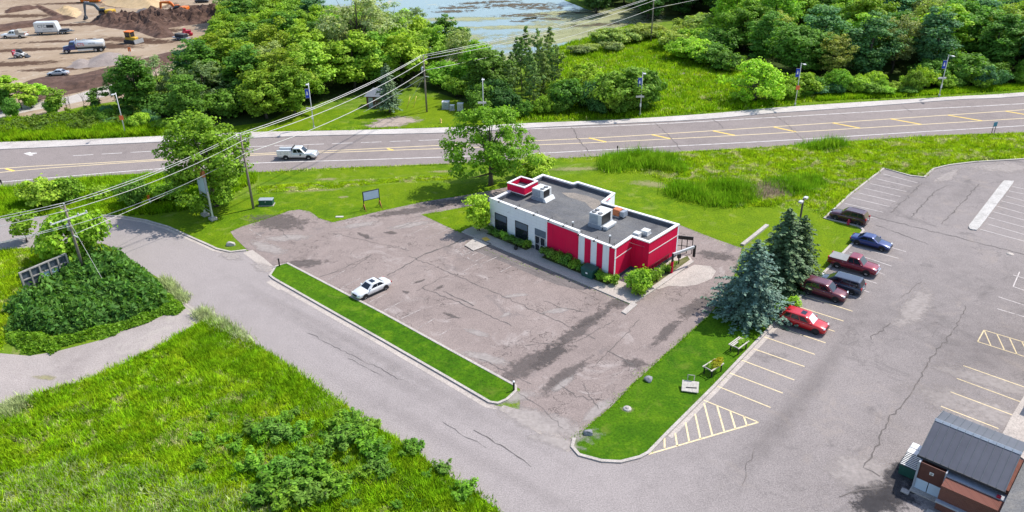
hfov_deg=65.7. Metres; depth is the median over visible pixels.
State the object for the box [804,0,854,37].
woodland tree
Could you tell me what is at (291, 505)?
field shrub
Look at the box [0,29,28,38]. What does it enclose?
work truck
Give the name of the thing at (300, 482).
field shrub
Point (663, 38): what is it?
willow bush
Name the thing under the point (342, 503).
field shrub
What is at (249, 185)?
utility pole
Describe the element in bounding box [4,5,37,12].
dirt bank
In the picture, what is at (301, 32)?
woodland tree
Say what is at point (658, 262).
iron railing
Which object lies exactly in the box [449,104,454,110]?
utility cabinet
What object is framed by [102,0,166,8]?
clay
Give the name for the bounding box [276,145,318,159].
utility truck
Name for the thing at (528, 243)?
foundation shrub
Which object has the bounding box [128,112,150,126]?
undergrowth bush
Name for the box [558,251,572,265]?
weedy shrub
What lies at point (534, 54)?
young poplar
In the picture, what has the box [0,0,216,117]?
dirt
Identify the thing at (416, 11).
woodland tree
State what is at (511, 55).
young poplar
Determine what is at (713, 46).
willow bush
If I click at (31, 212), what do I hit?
power line
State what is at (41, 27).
box trailer
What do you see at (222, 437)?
field shrub
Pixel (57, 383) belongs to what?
edge grass
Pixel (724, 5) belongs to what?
woodland tree
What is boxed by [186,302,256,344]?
pale weeds
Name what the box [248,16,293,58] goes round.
woodland tree
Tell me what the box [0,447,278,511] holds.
pale weeds
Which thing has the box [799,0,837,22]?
woodland tree
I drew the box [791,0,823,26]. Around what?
woodland tree
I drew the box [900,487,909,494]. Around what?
paving slab
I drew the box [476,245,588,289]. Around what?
road patch
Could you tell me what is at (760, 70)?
spreading tree
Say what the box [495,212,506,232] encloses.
window
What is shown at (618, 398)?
edge grass
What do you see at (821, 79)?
undergrowth bush
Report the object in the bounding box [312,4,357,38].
woodland tree
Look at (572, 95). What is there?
verge tree
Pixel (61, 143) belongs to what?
pavement
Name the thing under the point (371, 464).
field shrub
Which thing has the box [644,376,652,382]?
boulder
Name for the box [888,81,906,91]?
undergrowth bush
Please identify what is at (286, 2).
woodland tree
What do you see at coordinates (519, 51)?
young poplar
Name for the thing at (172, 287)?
pale weeds
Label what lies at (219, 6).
woodland tree
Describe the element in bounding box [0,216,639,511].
side street
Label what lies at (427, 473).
field shrub
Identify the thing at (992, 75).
undergrowth bush
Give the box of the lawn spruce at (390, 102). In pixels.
[373,63,402,112]
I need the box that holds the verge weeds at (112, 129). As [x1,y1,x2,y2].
[0,104,214,141]
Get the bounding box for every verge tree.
[464,83,499,111]
[470,78,514,110]
[490,87,521,107]
[513,100,533,114]
[533,95,554,112]
[542,77,586,109]
[544,77,580,92]
[551,100,569,113]
[565,68,594,85]
[567,60,602,77]
[577,80,604,108]
[585,71,631,111]
[588,99,608,113]
[590,72,603,81]
[600,67,655,108]
[611,99,629,112]
[631,66,668,108]
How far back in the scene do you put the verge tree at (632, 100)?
150.04 m
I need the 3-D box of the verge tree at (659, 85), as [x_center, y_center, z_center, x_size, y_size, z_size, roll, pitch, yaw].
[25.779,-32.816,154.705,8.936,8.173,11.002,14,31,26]
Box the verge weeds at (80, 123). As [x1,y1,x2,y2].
[0,106,130,133]
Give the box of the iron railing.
[649,254,668,270]
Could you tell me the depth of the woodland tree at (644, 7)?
230.85 m
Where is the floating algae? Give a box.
[328,5,661,62]
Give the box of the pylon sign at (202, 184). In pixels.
[194,167,217,220]
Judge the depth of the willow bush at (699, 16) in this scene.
208.30 m
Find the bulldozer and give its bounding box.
[123,30,143,43]
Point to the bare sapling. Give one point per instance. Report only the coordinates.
(84, 107)
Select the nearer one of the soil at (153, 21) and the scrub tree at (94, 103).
the scrub tree at (94, 103)
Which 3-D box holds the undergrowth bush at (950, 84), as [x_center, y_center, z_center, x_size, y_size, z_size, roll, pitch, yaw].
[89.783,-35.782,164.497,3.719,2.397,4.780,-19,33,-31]
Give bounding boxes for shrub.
[187,431,203,442]
[188,456,207,470]
[192,478,205,486]
[199,483,213,493]
[204,436,218,448]
[206,410,218,418]
[209,497,220,506]
[215,432,231,444]
[225,438,242,451]
[226,472,238,481]
[231,433,243,439]
[232,445,264,471]
[241,482,274,506]
[242,418,263,433]
[250,416,281,437]
[250,423,270,443]
[251,455,283,479]
[257,467,291,494]
[265,485,297,511]
[266,422,292,445]
[270,456,299,472]
[273,410,294,422]
[278,472,312,497]
[283,422,303,444]
[286,500,295,508]
[288,405,299,414]
[288,440,312,456]
[292,481,329,506]
[293,418,314,435]
[293,451,321,475]
[300,457,333,479]
[311,439,334,458]
[317,431,327,438]
[320,469,345,491]
[322,409,347,428]
[322,430,354,451]
[328,478,351,496]
[332,422,362,443]
[340,406,361,422]
[340,499,353,507]
[341,455,353,462]
[346,471,356,479]
[349,411,373,436]
[349,498,360,506]
[351,463,372,479]
[354,426,385,455]
[362,456,388,470]
[363,438,392,461]
[366,416,381,429]
[374,461,395,479]
[390,499,402,508]
[398,439,416,456]
[405,437,425,452]
[421,468,431,477]
[431,458,451,474]
[451,486,472,504]
[454,477,478,495]
[461,191,491,230]
[483,224,493,233]
[492,228,500,236]
[499,230,508,237]
[503,234,515,241]
[511,237,524,245]
[512,152,555,177]
[522,240,532,247]
[539,246,548,255]
[543,247,555,257]
[550,251,563,262]
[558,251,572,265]
[567,257,580,268]
[576,262,584,270]
[594,269,605,279]
[600,272,611,282]
[610,274,619,284]
[621,266,639,287]
[625,264,652,288]
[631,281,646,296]
[645,266,661,281]
[785,295,801,306]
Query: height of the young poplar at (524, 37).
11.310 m
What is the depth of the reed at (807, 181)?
119.14 m
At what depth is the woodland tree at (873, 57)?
168.14 m
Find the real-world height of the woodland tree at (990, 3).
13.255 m
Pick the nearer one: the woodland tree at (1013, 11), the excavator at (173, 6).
the woodland tree at (1013, 11)
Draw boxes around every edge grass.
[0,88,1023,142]
[5,318,203,413]
[213,317,499,509]
[231,190,486,229]
[258,132,1023,173]
[565,315,708,445]
[598,166,813,209]
[681,225,742,311]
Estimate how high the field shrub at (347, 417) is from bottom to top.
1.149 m
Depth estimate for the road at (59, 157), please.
140.03 m
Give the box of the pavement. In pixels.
[0,92,1023,149]
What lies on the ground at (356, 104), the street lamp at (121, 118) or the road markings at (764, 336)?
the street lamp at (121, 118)
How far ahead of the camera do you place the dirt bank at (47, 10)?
258.66 m
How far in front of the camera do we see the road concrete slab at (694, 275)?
95.12 m
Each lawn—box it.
[135,170,860,281]
[575,283,802,459]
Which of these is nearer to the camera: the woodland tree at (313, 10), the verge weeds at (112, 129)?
the verge weeds at (112, 129)
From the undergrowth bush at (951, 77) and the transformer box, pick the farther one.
the undergrowth bush at (951, 77)
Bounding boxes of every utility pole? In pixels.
[50,203,87,265]
[234,133,254,208]
[420,55,428,111]
[650,1,653,41]
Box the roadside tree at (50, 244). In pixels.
[30,207,117,263]
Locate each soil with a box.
[12,49,182,99]
[90,3,216,37]
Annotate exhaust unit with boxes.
[612,207,627,217]
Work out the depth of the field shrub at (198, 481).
64.86 m
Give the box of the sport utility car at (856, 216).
[829,207,870,224]
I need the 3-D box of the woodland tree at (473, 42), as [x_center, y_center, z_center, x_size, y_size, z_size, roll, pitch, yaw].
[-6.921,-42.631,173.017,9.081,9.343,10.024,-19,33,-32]
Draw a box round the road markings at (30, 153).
[4,103,1023,181]
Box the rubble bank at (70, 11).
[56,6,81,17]
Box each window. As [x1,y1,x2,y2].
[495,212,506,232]
[515,220,527,240]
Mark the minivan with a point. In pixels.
(852, 284)
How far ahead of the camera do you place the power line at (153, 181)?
100.39 m
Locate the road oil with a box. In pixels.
[852,463,919,511]
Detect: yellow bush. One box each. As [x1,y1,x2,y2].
[777,83,801,98]
[778,72,823,93]
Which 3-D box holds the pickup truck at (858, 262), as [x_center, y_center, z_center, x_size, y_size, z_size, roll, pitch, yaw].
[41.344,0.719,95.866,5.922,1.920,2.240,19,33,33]
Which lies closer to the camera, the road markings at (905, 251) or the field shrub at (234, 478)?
the field shrub at (234, 478)
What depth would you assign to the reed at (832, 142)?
133.87 m
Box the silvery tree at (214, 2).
[212,0,245,4]
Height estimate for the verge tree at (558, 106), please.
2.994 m
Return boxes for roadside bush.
[13,173,70,206]
[47,175,86,204]
[87,182,109,199]
[109,175,150,205]
[147,182,182,200]
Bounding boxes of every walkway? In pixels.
[463,227,691,301]
[1002,396,1023,459]
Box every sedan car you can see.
[46,69,69,76]
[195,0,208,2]
[351,276,391,298]
[850,232,892,250]
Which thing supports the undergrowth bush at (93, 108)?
on the ground at (356, 104)
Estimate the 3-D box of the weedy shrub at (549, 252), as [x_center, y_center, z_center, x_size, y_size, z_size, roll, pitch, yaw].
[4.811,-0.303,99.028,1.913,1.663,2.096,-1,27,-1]
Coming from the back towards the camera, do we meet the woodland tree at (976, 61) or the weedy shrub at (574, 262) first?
the woodland tree at (976, 61)
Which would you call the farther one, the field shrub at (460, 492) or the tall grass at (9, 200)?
the tall grass at (9, 200)
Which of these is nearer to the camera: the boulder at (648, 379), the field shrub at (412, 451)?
the field shrub at (412, 451)
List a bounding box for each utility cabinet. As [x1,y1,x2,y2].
[441,100,449,109]
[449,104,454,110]
[457,102,463,110]
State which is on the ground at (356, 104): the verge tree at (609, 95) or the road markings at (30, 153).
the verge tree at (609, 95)
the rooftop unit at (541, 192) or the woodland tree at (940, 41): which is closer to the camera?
the rooftop unit at (541, 192)
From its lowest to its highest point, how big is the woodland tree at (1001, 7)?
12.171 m
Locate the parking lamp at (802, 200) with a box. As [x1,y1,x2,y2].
[798,196,808,223]
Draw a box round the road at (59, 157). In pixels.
[0,97,1023,186]
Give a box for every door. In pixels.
[368,98,372,107]
[535,235,539,250]
[540,237,544,251]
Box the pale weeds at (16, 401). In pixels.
[0,391,32,420]
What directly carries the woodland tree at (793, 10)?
on the forest floor at (900, 68)
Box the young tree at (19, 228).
[4,209,37,241]
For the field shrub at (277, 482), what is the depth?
63.61 m
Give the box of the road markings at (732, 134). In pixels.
[6,111,1021,170]
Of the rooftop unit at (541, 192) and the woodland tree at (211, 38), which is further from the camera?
the woodland tree at (211, 38)
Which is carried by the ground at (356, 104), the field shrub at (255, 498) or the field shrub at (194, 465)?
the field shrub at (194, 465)
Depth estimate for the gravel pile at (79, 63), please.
192.44 m
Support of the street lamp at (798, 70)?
on the ground at (356, 104)
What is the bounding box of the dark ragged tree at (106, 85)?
[102,66,122,105]
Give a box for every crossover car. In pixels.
[779,305,829,334]
[800,275,848,302]
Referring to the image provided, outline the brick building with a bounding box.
[909,410,1023,511]
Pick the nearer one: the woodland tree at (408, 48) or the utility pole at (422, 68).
the utility pole at (422, 68)
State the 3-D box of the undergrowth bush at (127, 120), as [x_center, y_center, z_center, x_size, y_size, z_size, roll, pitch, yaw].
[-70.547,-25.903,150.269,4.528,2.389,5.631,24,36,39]
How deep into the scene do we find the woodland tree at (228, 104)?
151.95 m
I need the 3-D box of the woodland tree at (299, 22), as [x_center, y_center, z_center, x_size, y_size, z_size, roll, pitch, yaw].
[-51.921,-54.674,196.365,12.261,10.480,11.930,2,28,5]
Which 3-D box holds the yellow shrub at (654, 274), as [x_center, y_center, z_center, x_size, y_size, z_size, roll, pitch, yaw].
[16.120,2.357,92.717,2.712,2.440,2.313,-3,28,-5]
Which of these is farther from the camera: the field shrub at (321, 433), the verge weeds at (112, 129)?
the verge weeds at (112, 129)
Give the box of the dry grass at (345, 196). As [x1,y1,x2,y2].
[13,160,848,506]
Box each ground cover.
[2,244,169,331]
[5,292,185,355]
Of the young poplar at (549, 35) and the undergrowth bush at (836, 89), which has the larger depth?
the young poplar at (549, 35)
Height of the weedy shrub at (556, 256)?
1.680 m
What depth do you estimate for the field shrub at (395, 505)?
62.37 m
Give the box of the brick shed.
[364,88,383,107]
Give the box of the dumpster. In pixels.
[898,451,920,479]
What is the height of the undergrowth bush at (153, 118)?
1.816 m
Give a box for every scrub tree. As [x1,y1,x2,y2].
[0,74,22,87]
[0,81,37,108]
[0,88,12,104]
[0,97,20,116]
[20,94,37,106]
[27,82,47,101]
[40,87,66,111]
[41,100,61,112]
[84,86,108,101]
[89,100,100,106]
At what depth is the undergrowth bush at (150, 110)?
151.73 m
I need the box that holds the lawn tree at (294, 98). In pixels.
[264,57,324,115]
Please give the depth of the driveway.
81.68 m
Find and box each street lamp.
[111,93,124,133]
[305,83,314,127]
[478,78,485,122]
[636,72,645,115]
[794,63,805,105]
[938,55,954,96]
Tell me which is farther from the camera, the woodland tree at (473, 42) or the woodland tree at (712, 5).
the woodland tree at (712, 5)
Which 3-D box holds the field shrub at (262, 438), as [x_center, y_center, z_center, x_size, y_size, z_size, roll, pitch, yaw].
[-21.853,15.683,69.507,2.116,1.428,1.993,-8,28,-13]
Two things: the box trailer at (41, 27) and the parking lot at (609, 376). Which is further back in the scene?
the box trailer at (41, 27)
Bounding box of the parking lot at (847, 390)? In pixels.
[640,160,1023,511]
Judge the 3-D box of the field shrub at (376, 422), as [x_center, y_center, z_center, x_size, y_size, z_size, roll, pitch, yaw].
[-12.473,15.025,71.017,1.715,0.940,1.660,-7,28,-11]
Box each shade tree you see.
[151,107,257,211]
[436,104,544,185]
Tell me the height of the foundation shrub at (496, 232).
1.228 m
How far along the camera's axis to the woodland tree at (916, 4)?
194.92 m
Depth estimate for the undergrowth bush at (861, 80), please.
161.35 m
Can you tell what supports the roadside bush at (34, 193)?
on the ground at (356, 104)
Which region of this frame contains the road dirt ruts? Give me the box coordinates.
[0,2,196,71]
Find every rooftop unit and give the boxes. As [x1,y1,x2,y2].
[531,184,554,202]
[588,206,616,230]
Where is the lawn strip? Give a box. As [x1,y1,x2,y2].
[259,157,603,181]
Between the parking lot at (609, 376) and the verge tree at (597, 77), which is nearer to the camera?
the parking lot at (609, 376)
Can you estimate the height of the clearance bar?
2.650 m
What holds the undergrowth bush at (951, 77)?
on the forest floor at (900, 68)
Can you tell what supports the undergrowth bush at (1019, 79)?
on the ground at (356, 104)
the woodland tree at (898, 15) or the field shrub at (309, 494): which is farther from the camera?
the woodland tree at (898, 15)
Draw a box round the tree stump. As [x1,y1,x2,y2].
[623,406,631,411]
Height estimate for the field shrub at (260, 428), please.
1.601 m
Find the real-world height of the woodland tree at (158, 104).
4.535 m
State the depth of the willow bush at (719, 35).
190.96 m
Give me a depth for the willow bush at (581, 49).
194.87 m
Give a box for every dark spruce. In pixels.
[762,208,813,299]
[795,215,824,286]
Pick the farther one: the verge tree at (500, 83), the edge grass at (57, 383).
the verge tree at (500, 83)
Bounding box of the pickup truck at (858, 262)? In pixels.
[826,251,880,275]
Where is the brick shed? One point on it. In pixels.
(371, 96)
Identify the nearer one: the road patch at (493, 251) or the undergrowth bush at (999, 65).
the road patch at (493, 251)
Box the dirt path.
[0,84,111,117]
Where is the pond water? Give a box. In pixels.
[318,0,630,60]
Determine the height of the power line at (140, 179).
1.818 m
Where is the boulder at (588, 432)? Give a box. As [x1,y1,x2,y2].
[583,429,592,435]
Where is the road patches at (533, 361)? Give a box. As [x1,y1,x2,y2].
[252,198,730,390]
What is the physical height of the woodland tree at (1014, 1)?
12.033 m
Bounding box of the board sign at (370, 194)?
[362,189,381,211]
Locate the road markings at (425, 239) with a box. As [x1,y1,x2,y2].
[250,218,511,334]
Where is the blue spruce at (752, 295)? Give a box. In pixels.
[700,239,798,339]
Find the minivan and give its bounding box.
[820,271,866,294]
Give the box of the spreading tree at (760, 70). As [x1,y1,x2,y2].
[715,56,789,102]
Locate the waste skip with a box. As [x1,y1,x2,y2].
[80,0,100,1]
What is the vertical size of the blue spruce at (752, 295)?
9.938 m
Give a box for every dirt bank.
[0,15,74,31]
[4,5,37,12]
[36,5,60,16]
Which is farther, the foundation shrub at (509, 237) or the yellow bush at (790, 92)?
the yellow bush at (790, 92)
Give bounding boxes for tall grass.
[0,168,259,217]
[0,243,128,349]
[0,315,498,511]
[255,173,453,193]
[645,130,1023,217]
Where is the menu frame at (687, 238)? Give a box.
[677,235,693,253]
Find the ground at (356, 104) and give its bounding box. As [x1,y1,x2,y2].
[0,0,1023,511]
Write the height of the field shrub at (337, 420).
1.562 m
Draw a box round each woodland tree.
[102,54,157,109]
[137,90,182,116]
[138,54,175,95]
[164,74,209,117]
[167,38,230,93]
[170,29,229,57]
[170,38,212,77]
[176,59,231,99]
[191,38,273,85]
[201,88,251,118]
[202,18,235,39]
[208,15,265,42]
[211,12,241,24]
[215,0,244,13]
[216,0,256,16]
[217,43,261,94]
[220,9,242,23]
[222,36,259,50]
[228,21,270,41]
[234,61,288,118]
[235,42,318,98]
[242,0,281,19]
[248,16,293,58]
[252,3,288,29]
[253,40,285,60]
[257,11,299,37]
[275,3,306,18]
[277,38,339,98]
[278,0,305,11]
[281,24,335,69]
[286,12,309,31]
[293,0,329,19]
[300,4,336,22]
[305,21,326,41]
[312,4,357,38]
[321,26,347,75]
[321,29,382,88]
[330,10,374,41]
[344,30,402,84]
[373,27,404,63]
[380,30,427,83]
[385,17,410,34]
[398,30,436,75]
[399,6,428,32]
[402,15,431,34]
[415,24,453,66]
[425,59,461,85]
[426,13,457,50]
[441,75,468,95]
[443,26,478,64]
[445,26,471,59]
[453,44,505,80]
[457,39,503,59]
[460,49,517,87]
[581,0,613,13]
[626,0,668,18]
[669,0,694,14]
[692,0,706,7]
[702,0,714,5]
[709,0,717,12]
[709,0,763,27]
[714,0,774,49]
[746,10,786,62]
[749,0,806,31]
[758,10,797,38]
[763,21,840,72]
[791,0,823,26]
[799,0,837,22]
[801,4,856,67]
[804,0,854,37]
[817,32,859,71]
[829,0,864,29]
[840,0,914,32]
[842,10,908,74]
[843,12,880,63]
[873,13,926,72]
[875,0,920,14]
[881,11,917,64]
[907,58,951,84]
[909,0,948,12]
[912,5,964,61]
[914,0,949,20]
[914,3,975,53]
[934,0,1010,53]
[934,51,997,83]
[966,0,1003,44]
[972,13,1023,64]
[978,3,1023,56]
[989,0,1008,18]
[1001,0,1023,6]
[1005,1,1023,58]
[1017,17,1023,62]
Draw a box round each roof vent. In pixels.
[633,231,641,236]
[640,228,651,236]
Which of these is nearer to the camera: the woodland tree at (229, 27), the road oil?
the road oil
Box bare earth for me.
[365,70,716,127]
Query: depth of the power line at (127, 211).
101.98 m
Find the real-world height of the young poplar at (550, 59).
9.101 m
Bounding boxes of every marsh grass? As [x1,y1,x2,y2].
[516,24,813,120]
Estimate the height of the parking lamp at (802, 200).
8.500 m
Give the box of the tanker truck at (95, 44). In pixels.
[62,38,105,53]
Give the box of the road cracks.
[264,109,1021,496]
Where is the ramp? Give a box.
[465,237,490,250]
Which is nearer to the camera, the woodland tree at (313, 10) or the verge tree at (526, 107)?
the verge tree at (526, 107)
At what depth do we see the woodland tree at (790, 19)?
190.38 m
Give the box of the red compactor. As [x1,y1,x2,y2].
[182,28,192,35]
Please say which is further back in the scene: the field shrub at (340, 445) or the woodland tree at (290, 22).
the woodland tree at (290, 22)
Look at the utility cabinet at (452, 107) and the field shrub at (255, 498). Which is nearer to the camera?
the field shrub at (255, 498)
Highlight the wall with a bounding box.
[914,462,945,497]
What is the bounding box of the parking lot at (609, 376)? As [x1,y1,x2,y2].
[230,187,741,441]
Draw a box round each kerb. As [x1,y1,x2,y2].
[103,158,1023,462]
[462,231,693,314]
[740,224,768,245]
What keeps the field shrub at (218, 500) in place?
on the ground at (356, 104)
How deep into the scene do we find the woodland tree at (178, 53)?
163.73 m
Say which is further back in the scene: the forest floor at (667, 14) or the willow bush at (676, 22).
the forest floor at (667, 14)
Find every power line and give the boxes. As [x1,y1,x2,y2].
[0,203,61,216]
[0,224,68,242]
[1,210,66,225]
[1,226,69,242]
[2,205,62,218]
[64,134,236,202]
[65,137,234,204]
[69,139,244,209]
[72,153,244,225]
[75,182,192,233]
[236,57,419,136]
[238,55,420,133]
[245,70,424,153]
[246,60,424,138]
[421,0,641,55]
[424,0,644,56]
[427,0,653,58]
[427,8,653,69]
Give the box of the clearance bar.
[670,245,695,272]
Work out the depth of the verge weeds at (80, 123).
150.22 m
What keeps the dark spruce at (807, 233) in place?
on the lawn at (738, 226)
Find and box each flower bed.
[486,233,610,284]
[650,256,689,284]
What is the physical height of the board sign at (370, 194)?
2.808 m
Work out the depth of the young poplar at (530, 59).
160.40 m
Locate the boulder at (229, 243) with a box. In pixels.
[226,241,235,245]
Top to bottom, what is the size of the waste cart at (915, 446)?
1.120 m
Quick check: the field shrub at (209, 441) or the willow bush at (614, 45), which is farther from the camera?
the willow bush at (614, 45)
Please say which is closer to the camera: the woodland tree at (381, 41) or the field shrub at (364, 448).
the field shrub at (364, 448)
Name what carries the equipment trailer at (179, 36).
on the road dirt ruts
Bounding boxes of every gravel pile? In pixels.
[66,59,88,68]
[87,52,126,67]
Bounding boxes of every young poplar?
[499,50,506,71]
[503,64,519,89]
[505,51,519,91]
[512,37,522,84]
[514,37,528,90]
[519,25,530,76]
[523,47,537,96]
[524,61,545,102]
[529,28,543,77]
[530,53,551,98]
[533,39,549,91]
[541,36,554,84]
[543,27,557,67]
[545,47,559,82]
[548,46,566,80]
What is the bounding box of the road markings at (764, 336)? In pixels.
[0,110,1023,454]
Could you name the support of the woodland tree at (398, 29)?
on the forest floor at (335, 90)
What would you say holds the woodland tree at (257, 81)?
on the forest floor at (335, 90)
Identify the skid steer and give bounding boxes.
[11,49,29,57]
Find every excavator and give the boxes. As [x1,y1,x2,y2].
[83,1,115,19]
[159,0,189,9]
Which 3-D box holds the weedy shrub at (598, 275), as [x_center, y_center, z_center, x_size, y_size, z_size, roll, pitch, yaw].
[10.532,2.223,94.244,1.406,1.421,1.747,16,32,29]
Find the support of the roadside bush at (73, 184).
on the ground at (356, 104)
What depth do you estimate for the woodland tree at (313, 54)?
159.63 m
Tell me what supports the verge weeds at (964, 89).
on the ground at (356, 104)
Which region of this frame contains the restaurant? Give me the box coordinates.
[489,174,679,275]
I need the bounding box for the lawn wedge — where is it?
[423,201,489,232]
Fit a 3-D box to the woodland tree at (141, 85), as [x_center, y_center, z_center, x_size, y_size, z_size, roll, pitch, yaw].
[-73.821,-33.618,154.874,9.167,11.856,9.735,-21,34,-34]
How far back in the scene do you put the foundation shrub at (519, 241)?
102.31 m
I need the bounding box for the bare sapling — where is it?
[76,92,88,108]
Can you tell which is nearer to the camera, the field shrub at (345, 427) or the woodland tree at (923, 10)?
the field shrub at (345, 427)
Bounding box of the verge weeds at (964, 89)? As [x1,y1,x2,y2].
[814,82,1023,100]
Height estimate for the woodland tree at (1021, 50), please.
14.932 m
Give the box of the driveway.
[0,302,198,402]
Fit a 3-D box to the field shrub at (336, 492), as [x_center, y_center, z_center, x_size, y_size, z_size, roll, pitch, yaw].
[-13.820,18.638,63.689,2.143,1.306,2.026,-17,32,-28]
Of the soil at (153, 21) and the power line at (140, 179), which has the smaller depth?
the power line at (140, 179)
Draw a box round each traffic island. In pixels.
[271,263,512,401]
[968,180,1013,230]
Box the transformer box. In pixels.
[258,197,274,206]
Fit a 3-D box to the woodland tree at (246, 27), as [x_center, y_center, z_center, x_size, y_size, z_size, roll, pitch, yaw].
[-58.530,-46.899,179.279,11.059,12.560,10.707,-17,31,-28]
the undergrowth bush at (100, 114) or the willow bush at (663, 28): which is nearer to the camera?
the undergrowth bush at (100, 114)
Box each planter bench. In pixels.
[702,357,723,377]
[728,337,748,354]
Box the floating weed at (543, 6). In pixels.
[429,0,629,26]
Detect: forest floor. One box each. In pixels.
[135,60,470,126]
[592,0,713,23]
[735,36,1023,87]
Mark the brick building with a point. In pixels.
(964, 465)
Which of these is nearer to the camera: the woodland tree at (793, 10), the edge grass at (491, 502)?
the edge grass at (491, 502)
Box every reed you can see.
[590,141,694,175]
[657,172,766,209]
[750,178,795,201]
[754,168,835,198]
[788,130,852,151]
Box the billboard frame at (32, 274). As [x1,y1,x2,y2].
[18,253,68,288]
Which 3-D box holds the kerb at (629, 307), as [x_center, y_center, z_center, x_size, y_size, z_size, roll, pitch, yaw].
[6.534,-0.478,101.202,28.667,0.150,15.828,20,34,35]
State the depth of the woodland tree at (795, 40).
170.19 m
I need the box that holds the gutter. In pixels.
[120,217,782,451]
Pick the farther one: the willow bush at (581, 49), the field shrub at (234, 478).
the willow bush at (581, 49)
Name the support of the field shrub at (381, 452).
on the ground at (356, 104)
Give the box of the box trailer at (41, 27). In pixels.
[33,21,74,34]
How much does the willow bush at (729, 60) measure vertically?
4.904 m
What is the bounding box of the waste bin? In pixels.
[581,262,598,279]
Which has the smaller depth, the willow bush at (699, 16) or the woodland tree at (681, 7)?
the willow bush at (699, 16)
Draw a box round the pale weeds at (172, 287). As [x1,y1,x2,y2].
[157,272,193,304]
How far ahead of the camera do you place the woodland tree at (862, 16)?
176.68 m
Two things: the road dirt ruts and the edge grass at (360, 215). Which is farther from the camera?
the road dirt ruts
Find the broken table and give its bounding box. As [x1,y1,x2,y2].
[681,374,698,392]
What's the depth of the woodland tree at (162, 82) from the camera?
159.80 m
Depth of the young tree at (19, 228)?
104.29 m
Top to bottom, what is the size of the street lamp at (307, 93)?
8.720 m
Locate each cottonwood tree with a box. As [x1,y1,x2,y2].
[312,0,401,40]
[358,2,412,33]
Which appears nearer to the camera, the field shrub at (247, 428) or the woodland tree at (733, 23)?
the field shrub at (247, 428)
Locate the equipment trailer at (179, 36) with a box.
[172,32,190,40]
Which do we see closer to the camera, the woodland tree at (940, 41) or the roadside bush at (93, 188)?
the roadside bush at (93, 188)
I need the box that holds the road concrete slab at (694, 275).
[657,265,715,288]
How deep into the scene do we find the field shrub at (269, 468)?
65.44 m
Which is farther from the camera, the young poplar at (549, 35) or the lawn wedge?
the young poplar at (549, 35)
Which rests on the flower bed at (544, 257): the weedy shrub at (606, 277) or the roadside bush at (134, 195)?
the weedy shrub at (606, 277)
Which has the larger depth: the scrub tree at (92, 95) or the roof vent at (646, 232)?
the scrub tree at (92, 95)
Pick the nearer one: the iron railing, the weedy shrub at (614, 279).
the weedy shrub at (614, 279)
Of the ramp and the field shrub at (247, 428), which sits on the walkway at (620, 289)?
the ramp
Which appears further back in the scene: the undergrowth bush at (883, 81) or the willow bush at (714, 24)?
the willow bush at (714, 24)
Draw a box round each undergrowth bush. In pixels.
[84,106,97,114]
[87,110,97,116]
[95,109,115,119]
[97,104,113,114]
[101,117,123,122]
[106,104,122,115]
[115,105,135,114]
[125,112,151,123]
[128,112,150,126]
[140,107,156,115]
[148,115,160,121]
[149,119,178,128]
[800,87,814,95]
[807,85,831,94]
[813,75,827,85]
[820,79,830,89]
[822,68,852,82]
[825,68,854,91]
[828,83,846,93]
[848,84,861,92]
[849,73,876,91]
[859,78,886,93]
[864,70,887,81]
[876,84,897,93]
[877,77,889,85]
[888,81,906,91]
[895,85,923,92]
[900,67,929,88]
[916,65,940,86]
[933,78,955,88]
[938,74,957,83]
[952,61,970,81]
[953,78,966,86]
[966,76,994,87]
[972,65,999,86]
[992,62,1011,73]
[996,68,1014,84]
[1012,73,1023,83]
[1014,59,1023,70]
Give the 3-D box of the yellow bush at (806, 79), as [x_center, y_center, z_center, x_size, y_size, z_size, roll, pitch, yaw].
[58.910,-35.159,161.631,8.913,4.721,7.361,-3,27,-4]
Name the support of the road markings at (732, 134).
on the road at (59, 157)
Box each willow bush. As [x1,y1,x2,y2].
[565,44,591,54]
[577,43,600,51]
[588,27,632,44]
[598,41,624,49]
[614,28,644,40]
[624,23,661,37]
[650,24,667,37]
[655,29,690,45]
[663,36,696,58]
[664,25,689,38]
[671,17,702,30]
[674,27,707,39]
[684,12,722,27]
[685,38,716,62]
[691,42,731,63]
[696,16,728,29]
[697,26,744,50]
[703,47,746,69]
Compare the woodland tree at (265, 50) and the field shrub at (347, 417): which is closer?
the field shrub at (347, 417)
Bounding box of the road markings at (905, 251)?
[832,174,1023,316]
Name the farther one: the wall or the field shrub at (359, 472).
the field shrub at (359, 472)

